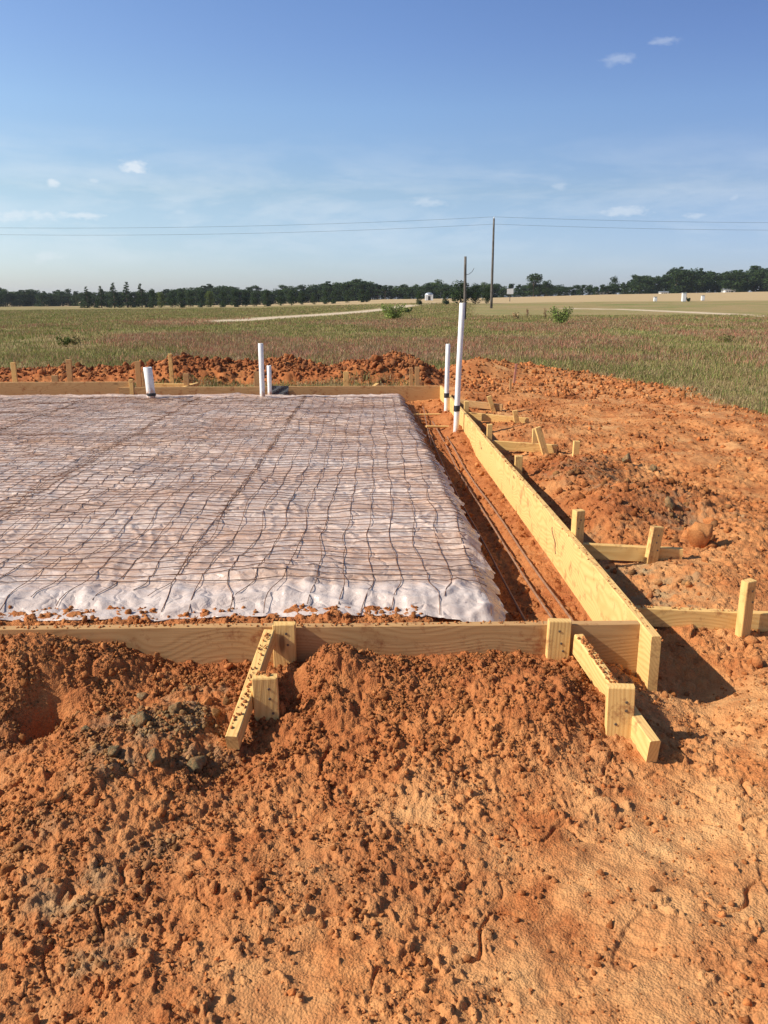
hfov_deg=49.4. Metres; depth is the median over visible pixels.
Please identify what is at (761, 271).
tree
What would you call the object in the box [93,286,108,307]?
tree
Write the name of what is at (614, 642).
form board
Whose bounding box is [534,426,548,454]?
wooden stake
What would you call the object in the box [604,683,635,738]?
wooden stake
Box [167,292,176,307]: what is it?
tree
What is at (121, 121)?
sky
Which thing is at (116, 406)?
wire mesh
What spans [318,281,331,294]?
tree
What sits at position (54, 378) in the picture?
wooden stake
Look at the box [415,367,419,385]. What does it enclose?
wooden stake
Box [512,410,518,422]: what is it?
wooden stake
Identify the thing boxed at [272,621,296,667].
wooden stake
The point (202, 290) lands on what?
tree
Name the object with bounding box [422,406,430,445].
rebar
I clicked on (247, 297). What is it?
tree
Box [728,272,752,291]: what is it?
tree
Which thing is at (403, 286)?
tree
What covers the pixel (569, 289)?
tree
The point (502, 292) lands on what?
tree
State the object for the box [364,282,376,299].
tree
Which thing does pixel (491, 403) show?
wooden stake
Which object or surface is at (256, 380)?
wooden stake
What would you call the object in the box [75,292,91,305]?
tree
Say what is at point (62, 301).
tree
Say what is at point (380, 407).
wire mesh
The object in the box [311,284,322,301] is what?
tree
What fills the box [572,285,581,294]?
tree
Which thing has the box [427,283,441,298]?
tree
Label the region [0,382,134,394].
form board
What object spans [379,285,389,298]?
tree
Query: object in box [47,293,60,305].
tree
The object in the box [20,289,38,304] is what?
tree
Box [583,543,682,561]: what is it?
brace board
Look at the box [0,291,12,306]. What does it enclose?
tree
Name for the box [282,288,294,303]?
tree
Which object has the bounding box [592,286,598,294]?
tree
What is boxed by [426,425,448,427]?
spacer strip
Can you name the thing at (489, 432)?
wooden stake
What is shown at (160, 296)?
tree
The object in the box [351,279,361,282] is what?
tree
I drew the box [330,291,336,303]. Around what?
tree
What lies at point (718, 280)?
tree
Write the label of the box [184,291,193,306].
tree
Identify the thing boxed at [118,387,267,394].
form board
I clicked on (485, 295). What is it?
tree
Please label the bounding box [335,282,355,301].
tree
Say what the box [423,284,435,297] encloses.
tree
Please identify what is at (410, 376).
wooden stake
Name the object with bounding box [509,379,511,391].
survey stake
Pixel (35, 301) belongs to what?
tree
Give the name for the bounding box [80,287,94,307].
tree
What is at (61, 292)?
tree
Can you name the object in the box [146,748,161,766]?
soil clod
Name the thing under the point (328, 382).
dirt mound
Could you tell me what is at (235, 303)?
tree
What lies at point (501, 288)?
tree
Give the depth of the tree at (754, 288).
336.19 m
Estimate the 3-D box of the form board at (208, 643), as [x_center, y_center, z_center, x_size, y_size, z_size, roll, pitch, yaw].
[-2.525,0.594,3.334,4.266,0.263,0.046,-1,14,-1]
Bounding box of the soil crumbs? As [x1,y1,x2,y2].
[3,431,735,728]
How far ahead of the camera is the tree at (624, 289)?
332.76 m
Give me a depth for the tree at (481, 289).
303.37 m
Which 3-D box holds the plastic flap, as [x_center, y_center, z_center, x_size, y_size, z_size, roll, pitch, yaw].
[-1.579,-1.812,12.499,0.308,0.150,0.012,0,14,0]
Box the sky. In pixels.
[0,0,767,298]
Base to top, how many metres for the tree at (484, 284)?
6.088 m
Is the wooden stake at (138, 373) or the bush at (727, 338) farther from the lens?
the bush at (727, 338)
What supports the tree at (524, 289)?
on the ground at (558, 912)
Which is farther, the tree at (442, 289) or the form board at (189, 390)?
the tree at (442, 289)
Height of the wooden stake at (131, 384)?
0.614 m
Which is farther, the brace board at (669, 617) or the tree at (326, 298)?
the tree at (326, 298)
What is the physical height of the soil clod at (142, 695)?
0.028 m
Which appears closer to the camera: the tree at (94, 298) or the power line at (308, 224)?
the power line at (308, 224)
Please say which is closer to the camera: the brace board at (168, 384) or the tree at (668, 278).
the brace board at (168, 384)
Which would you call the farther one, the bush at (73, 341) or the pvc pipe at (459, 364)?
the bush at (73, 341)
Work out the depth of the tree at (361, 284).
308.40 m
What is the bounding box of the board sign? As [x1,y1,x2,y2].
[507,289,513,300]
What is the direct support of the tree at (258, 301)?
on the ground at (558, 912)
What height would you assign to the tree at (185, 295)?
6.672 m
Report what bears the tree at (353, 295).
on the ground at (558, 912)
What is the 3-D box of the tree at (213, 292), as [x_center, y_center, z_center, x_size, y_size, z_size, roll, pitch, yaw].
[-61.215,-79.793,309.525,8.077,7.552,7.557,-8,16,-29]
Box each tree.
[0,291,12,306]
[2,293,17,306]
[10,292,27,306]
[19,291,32,302]
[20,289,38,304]
[22,292,33,305]
[29,293,40,305]
[34,292,51,306]
[43,293,54,305]
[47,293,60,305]
[55,291,67,299]
[56,294,68,305]
[63,294,77,305]
[69,294,81,305]
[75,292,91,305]
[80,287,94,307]
[92,295,104,303]
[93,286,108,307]
[106,283,122,307]
[120,281,134,307]
[121,291,135,305]
[133,283,148,307]
[140,292,151,305]
[148,288,157,307]
[156,291,166,307]
[161,292,173,305]
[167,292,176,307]
[168,289,179,304]
[173,288,184,301]
[174,291,185,307]
[182,289,194,304]
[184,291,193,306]
[191,289,203,304]
[197,287,208,301]
[197,290,205,306]
[203,284,213,289]
[204,290,215,306]
[210,286,222,304]
[215,287,236,303]
[218,290,227,306]
[226,288,240,304]
[228,289,239,306]
[236,289,248,303]
[241,289,250,304]
[241,289,250,306]
[249,291,261,304]
[250,285,261,296]
[250,292,257,306]
[257,291,272,304]
[262,289,271,305]
[269,291,277,303]
[275,291,285,305]
[281,286,296,294]
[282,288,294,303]
[287,289,295,305]
[292,289,301,302]
[296,291,306,304]
[297,285,305,290]
[304,287,319,302]
[310,292,317,303]
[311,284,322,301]
[315,288,322,301]
[317,285,332,301]
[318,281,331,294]
[323,291,329,303]
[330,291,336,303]
[332,282,342,296]
[333,283,344,301]
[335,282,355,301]
[343,290,349,302]
[344,282,359,300]
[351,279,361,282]
[355,281,371,297]
[357,289,365,301]
[363,281,375,298]
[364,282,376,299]
[365,290,370,301]
[372,283,381,299]
[376,285,390,298]
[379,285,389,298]
[389,286,404,298]
[399,284,407,294]
[400,287,411,298]
[407,286,416,298]
[413,285,425,298]
[416,292,421,304]
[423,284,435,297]
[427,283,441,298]
[430,279,444,293]
[434,284,451,298]
[441,291,448,303]
[446,286,453,298]
[447,280,469,302]
[467,283,481,303]
[476,287,486,297]
[480,282,490,290]
[481,285,489,302]
[493,286,501,297]
[496,286,509,295]
[497,289,506,297]
[511,288,520,296]
[520,286,527,296]
[524,287,534,296]
[526,273,543,296]
[541,280,554,295]
[547,287,555,295]
[553,284,565,294]
[556,287,562,295]
[562,289,569,295]
[566,287,573,295]
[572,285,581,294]
[580,285,586,292]
[584,288,592,294]
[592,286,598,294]
[599,284,604,291]
[604,285,612,292]
[607,276,620,293]
[611,286,621,293]
[618,283,629,293]
[626,281,637,293]
[629,274,639,284]
[629,276,647,293]
[638,277,652,293]
[646,277,662,293]
[648,277,656,289]
[654,277,667,293]
[659,274,673,290]
[666,269,689,292]
[678,267,707,292]
[686,273,709,292]
[700,276,716,292]
[706,271,723,292]
[713,273,724,292]
[716,274,732,291]
[719,270,749,291]
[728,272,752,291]
[744,271,762,290]
[746,273,763,291]
[750,265,761,291]
[751,268,767,291]
[758,271,767,291]
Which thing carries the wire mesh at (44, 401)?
on the plastic sheet at (464, 600)
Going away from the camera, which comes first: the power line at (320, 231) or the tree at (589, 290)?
the power line at (320, 231)
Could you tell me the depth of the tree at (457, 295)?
149.60 m
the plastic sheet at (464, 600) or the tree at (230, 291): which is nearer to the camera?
the plastic sheet at (464, 600)
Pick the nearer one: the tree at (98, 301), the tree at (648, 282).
the tree at (98, 301)
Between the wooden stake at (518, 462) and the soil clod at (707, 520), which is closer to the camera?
the soil clod at (707, 520)
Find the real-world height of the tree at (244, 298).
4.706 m
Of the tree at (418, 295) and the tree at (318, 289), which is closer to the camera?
the tree at (418, 295)
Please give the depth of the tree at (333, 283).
309.13 m
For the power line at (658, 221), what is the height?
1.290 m
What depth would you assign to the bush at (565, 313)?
49.24 m
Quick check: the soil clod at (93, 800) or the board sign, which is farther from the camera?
the board sign
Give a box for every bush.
[56,336,70,346]
[64,336,85,344]
[381,303,406,319]
[547,306,572,323]
[718,333,745,341]
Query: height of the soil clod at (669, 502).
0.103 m
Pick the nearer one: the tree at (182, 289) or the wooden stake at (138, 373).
the wooden stake at (138, 373)
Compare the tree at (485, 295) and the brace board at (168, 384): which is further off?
the tree at (485, 295)
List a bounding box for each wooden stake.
[10,362,17,381]
[51,375,58,381]
[65,359,72,381]
[129,379,133,394]
[135,361,141,386]
[141,371,145,386]
[168,354,173,382]
[183,373,188,385]
[252,673,279,720]
[254,372,259,386]
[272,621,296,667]
[343,372,348,385]
[409,368,412,385]
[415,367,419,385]
[464,401,468,414]
[486,424,492,441]
[487,395,495,411]
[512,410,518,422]
[514,455,522,475]
[532,429,536,442]
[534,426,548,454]
[545,618,571,660]
[571,509,584,544]
[572,440,579,455]
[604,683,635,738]
[644,525,663,563]
[735,578,756,637]
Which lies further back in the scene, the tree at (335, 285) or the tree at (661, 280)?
the tree at (661, 280)
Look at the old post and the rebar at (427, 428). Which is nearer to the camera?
the rebar at (427, 428)
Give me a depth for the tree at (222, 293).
202.10 m
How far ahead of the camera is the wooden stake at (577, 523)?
4.60 m
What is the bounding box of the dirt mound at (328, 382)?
[21,367,424,386]
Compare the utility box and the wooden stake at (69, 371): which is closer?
the wooden stake at (69, 371)
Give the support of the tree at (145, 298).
on the ground at (558, 912)
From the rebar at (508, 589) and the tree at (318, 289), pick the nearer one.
the rebar at (508, 589)
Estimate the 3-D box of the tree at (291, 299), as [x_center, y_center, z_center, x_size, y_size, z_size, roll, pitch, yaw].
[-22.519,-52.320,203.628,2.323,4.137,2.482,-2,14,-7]
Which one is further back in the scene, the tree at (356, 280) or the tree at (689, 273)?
the tree at (689, 273)
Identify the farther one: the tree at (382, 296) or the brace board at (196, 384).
the tree at (382, 296)
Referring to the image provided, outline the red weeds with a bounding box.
[0,315,767,367]
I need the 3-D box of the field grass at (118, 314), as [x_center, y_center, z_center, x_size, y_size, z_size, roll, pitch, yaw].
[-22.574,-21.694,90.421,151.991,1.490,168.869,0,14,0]
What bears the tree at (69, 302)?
on the ground at (558, 912)
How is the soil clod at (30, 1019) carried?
on the ground at (558, 912)
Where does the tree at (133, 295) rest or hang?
on the ground at (558, 912)
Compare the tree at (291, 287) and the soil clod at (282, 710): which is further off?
the tree at (291, 287)
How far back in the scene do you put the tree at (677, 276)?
329.33 m
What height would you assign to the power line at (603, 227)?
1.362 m
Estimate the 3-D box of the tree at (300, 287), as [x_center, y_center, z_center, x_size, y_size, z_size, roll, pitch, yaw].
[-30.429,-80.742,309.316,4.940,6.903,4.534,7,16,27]
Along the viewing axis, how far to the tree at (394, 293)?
308.96 m
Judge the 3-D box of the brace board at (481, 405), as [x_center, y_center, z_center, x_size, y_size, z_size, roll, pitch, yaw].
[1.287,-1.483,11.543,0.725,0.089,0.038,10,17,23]
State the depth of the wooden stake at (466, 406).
10.12 m
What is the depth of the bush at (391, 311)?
60.29 m
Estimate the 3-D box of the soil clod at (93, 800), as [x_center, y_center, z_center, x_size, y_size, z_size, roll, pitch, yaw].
[-0.868,0.863,2.490,0.039,0.042,0.039,-5,15,-17]
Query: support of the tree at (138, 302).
on the ground at (558, 912)
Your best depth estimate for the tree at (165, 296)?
303.76 m
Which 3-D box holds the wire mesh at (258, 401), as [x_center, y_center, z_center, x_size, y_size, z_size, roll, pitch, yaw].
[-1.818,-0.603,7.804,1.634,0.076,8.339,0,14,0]
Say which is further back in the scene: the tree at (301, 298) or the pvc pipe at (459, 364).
the tree at (301, 298)
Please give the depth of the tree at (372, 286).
309.97 m
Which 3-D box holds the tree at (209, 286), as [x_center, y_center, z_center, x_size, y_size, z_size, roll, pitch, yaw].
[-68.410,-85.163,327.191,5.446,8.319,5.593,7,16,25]
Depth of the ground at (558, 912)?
2.53 m
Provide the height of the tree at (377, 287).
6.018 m
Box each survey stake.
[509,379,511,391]
[513,364,516,382]
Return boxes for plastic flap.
[272,386,288,394]
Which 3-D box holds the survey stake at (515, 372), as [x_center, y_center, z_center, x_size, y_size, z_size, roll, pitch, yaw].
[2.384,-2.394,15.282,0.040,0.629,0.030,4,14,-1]
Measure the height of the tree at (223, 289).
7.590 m
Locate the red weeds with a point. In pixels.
(437, 348)
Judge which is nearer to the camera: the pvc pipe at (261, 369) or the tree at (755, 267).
the pvc pipe at (261, 369)
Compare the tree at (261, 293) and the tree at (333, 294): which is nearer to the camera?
the tree at (333, 294)
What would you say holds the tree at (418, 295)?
on the ground at (558, 912)
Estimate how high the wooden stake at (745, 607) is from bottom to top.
0.524 m
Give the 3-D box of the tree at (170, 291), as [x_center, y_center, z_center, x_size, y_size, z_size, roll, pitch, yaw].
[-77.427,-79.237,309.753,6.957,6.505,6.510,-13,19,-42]
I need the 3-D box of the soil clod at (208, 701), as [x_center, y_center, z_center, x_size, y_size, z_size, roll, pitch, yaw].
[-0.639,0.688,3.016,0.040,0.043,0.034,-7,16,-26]
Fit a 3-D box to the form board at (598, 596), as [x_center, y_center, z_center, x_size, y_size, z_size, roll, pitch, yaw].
[0.998,-0.048,5.824,0.048,0.275,5.334,0,14,-1]
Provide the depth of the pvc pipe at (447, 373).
11.03 m
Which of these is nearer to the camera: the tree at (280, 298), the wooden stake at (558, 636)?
the wooden stake at (558, 636)
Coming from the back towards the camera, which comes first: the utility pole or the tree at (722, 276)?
the tree at (722, 276)
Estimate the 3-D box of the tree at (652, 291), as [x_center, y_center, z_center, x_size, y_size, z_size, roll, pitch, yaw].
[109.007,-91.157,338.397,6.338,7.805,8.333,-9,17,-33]
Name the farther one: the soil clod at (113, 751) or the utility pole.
the utility pole
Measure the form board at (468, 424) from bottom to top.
0.276 m
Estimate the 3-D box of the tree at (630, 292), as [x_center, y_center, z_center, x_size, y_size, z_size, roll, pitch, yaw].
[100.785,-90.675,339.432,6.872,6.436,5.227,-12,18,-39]
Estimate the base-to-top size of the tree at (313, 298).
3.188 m
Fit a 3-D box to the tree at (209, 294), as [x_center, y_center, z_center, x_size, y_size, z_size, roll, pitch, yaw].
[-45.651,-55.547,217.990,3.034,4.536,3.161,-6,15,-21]
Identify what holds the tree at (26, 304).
on the ground at (558, 912)
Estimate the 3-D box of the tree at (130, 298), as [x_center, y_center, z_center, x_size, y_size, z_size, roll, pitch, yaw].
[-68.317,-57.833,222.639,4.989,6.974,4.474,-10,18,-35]
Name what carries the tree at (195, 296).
on the ground at (558, 912)
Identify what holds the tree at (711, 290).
on the ground at (558, 912)
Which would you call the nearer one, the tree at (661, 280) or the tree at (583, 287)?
the tree at (583, 287)
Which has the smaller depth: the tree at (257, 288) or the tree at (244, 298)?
the tree at (244, 298)
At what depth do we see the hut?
216.96 m
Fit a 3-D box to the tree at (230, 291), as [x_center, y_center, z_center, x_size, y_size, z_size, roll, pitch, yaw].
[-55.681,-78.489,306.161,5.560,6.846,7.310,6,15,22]
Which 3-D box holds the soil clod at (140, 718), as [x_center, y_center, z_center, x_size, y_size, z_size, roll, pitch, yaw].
[-0.837,0.710,2.861,0.080,0.058,0.058,6,15,21]
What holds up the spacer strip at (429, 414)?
on the ground at (558, 912)
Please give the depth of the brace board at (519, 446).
8.26 m
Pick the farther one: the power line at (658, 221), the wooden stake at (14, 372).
the power line at (658, 221)
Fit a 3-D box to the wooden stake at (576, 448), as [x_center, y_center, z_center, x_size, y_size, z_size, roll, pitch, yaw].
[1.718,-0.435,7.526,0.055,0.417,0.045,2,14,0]
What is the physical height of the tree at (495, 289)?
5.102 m
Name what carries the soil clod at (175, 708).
on the ground at (558, 912)
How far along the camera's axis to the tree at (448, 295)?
302.12 m
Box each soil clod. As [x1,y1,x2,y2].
[20,1014,39,1023]
[38,742,46,748]
[51,788,64,802]
[81,725,89,732]
[86,795,99,806]
[108,745,119,756]
[126,711,150,727]
[137,692,147,699]
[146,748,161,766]
[168,702,181,713]
[186,756,207,773]
[201,697,211,705]
[279,702,286,715]
[622,453,631,462]
[648,464,656,471]
[665,496,674,509]
[687,521,712,547]
[703,517,714,523]
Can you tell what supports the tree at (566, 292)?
on the ground at (558, 912)
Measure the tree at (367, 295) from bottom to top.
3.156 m
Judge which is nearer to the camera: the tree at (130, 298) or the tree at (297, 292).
the tree at (130, 298)
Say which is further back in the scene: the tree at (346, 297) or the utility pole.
the tree at (346, 297)
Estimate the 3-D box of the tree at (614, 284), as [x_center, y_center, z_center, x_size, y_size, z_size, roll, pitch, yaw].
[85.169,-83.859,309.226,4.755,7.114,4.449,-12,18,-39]
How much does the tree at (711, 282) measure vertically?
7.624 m
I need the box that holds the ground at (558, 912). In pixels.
[0,292,767,1023]
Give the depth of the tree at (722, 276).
331.23 m
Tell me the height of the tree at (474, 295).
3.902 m
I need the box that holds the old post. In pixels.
[463,256,473,318]
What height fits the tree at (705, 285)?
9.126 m
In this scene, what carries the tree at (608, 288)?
on the ground at (558, 912)
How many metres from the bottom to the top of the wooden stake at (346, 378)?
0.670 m
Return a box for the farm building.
[721,288,735,291]
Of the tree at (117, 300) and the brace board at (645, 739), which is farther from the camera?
the tree at (117, 300)
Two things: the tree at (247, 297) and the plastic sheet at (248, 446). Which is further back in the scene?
the tree at (247, 297)
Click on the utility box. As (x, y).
(684, 296)
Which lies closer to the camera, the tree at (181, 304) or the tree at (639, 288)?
the tree at (181, 304)
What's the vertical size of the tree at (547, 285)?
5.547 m
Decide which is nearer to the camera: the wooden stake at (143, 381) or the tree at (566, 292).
the wooden stake at (143, 381)
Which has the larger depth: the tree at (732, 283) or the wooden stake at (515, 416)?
the tree at (732, 283)
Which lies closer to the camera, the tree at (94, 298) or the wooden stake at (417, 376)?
the wooden stake at (417, 376)
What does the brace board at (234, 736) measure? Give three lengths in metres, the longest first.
0.568 x 0.060 x 0.044 m
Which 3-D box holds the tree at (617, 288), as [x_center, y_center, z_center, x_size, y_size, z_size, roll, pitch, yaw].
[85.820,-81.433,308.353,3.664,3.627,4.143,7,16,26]
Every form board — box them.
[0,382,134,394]
[0,623,273,665]
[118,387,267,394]
[288,386,439,400]
[296,620,639,676]
[440,386,480,451]
[475,429,661,692]
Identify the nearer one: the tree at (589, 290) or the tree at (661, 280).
the tree at (589, 290)
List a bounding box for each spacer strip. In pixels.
[415,413,440,415]
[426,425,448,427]
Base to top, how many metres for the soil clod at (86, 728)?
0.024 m
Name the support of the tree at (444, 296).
on the ground at (558, 912)
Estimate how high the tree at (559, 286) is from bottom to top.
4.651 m
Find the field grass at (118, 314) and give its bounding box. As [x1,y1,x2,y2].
[0,302,767,415]
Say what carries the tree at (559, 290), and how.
on the ground at (558, 912)
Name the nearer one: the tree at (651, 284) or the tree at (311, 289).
the tree at (311, 289)
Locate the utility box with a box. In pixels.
[681,292,686,301]
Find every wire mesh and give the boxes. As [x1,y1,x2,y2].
[0,396,92,430]
[0,396,200,515]
[0,396,305,611]
[148,395,491,615]
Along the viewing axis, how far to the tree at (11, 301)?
305.07 m
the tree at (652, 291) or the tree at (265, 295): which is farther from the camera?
the tree at (652, 291)
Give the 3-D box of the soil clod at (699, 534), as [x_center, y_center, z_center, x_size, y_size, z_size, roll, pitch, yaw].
[1.905,0.148,5.045,0.146,0.179,0.099,7,16,25]
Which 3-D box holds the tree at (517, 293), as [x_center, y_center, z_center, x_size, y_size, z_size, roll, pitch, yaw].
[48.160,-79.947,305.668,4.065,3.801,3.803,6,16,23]
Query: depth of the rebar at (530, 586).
5.51 m
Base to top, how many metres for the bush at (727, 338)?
0.316 m
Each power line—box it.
[156,217,482,227]
[177,224,487,234]
[502,224,709,229]
[510,217,756,222]
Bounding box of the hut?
[425,292,432,299]
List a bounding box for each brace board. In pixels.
[154,383,192,386]
[182,382,198,386]
[225,629,274,749]
[454,399,502,410]
[469,412,528,422]
[492,440,556,453]
[572,634,660,761]
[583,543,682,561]
[635,605,767,631]
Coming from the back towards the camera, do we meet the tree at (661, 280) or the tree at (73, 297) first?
the tree at (661, 280)
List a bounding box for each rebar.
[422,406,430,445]
[430,434,526,620]
[432,421,552,617]
[447,436,573,620]
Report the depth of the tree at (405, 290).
306.90 m
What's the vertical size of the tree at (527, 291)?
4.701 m
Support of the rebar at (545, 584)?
on the ground at (558, 912)
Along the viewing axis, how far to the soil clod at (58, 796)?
2.49 m
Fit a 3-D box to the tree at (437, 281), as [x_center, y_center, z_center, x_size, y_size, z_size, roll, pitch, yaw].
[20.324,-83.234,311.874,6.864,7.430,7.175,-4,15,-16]
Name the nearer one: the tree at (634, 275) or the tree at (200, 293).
the tree at (200, 293)
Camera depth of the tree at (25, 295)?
308.08 m
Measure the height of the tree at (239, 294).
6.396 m
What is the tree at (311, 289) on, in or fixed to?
on the ground at (558, 912)
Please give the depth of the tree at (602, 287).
306.62 m
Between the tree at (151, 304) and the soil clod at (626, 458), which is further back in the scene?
the tree at (151, 304)
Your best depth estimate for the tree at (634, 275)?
350.07 m
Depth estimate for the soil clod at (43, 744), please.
2.77 m
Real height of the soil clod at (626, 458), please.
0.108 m
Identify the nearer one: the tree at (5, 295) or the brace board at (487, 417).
the brace board at (487, 417)
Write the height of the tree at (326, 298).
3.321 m
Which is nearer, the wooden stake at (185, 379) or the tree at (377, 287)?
the wooden stake at (185, 379)
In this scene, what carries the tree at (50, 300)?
on the ground at (558, 912)
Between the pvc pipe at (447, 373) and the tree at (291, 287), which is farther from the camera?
the tree at (291, 287)
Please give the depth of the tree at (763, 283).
330.12 m
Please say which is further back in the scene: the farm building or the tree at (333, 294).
the farm building
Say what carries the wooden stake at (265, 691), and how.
on the ground at (558, 912)
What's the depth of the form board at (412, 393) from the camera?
12.54 m
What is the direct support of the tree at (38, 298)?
on the ground at (558, 912)
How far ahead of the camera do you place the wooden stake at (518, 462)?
6.81 m
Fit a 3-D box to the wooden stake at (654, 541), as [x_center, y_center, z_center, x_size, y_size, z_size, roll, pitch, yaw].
[1.512,0.311,4.752,0.068,0.474,0.040,4,12,-15]
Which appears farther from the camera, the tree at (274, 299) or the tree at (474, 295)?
the tree at (274, 299)
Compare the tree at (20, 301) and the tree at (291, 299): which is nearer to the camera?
the tree at (291, 299)
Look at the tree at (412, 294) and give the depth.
306.48 m
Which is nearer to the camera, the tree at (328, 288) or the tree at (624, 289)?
the tree at (328, 288)
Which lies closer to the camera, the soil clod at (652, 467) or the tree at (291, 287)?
the soil clod at (652, 467)
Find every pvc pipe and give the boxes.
[143,367,155,397]
[258,343,264,395]
[267,365,271,394]
[444,344,449,411]
[453,303,464,431]
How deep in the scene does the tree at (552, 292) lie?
305.58 m
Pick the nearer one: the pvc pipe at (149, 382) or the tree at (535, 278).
the pvc pipe at (149, 382)
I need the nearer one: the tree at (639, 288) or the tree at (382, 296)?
the tree at (382, 296)
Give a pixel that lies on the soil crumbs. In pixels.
(591, 651)
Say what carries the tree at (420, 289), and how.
on the ground at (558, 912)
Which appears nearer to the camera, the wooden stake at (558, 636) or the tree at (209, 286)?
the wooden stake at (558, 636)
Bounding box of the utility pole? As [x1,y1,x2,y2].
[490,218,494,307]
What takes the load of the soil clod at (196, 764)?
on the ground at (558, 912)
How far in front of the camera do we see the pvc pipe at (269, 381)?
12.23 m
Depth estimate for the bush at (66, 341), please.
26.93 m
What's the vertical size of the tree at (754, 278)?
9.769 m
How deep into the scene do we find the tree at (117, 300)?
222.23 m
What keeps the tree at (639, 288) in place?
on the ground at (558, 912)
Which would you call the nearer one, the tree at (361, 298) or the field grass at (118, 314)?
the field grass at (118, 314)
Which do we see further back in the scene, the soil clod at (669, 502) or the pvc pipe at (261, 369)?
the pvc pipe at (261, 369)
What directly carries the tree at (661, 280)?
on the ground at (558, 912)
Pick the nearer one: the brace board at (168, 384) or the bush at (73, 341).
the brace board at (168, 384)
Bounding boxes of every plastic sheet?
[0,393,443,468]
[0,460,507,621]
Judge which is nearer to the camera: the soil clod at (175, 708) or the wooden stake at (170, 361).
the soil clod at (175, 708)
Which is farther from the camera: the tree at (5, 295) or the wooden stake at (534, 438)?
the tree at (5, 295)

